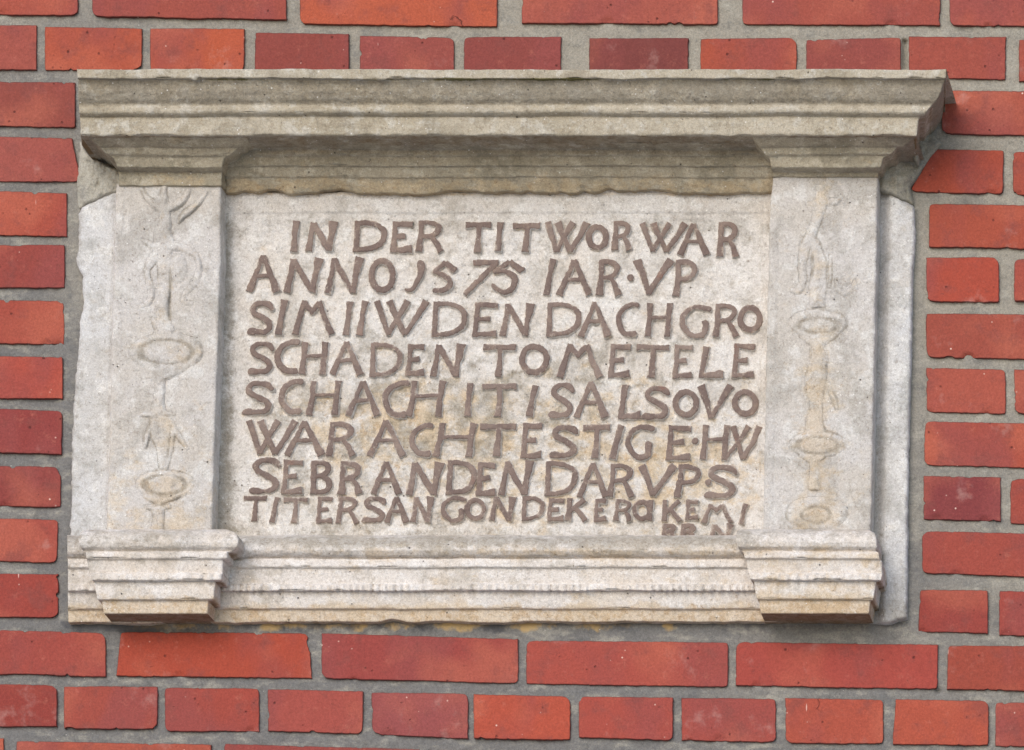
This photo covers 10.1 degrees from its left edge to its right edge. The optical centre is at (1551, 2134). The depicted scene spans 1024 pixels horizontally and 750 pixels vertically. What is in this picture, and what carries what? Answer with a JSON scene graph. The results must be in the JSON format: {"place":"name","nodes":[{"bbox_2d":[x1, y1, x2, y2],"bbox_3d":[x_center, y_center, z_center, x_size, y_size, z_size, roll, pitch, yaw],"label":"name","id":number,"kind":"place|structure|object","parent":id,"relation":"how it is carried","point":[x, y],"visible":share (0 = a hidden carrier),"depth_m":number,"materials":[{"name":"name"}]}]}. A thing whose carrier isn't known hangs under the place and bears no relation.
{"place":"outdoors","nodes":[
{"label":"outdoors","id":0,"kind":"place"},
{"bbox_2d":[0,0,1023,749],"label":"brick wall","id":1,"kind":"structure","parent":0,"point":[940,666],"depth_m":7.00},
{"bbox_2d":[67,69,955,625],"bbox_3d":[-1.300,-2.213,6.944,1.110,0.654,0.127,0,0,0],"label":"memorial plaque","id":2,"kind":"object","parent":1,"relation":"attached to","point":[477,347],"visible":1,"depth_m":6.98,"materials":[{"name":"stone"}]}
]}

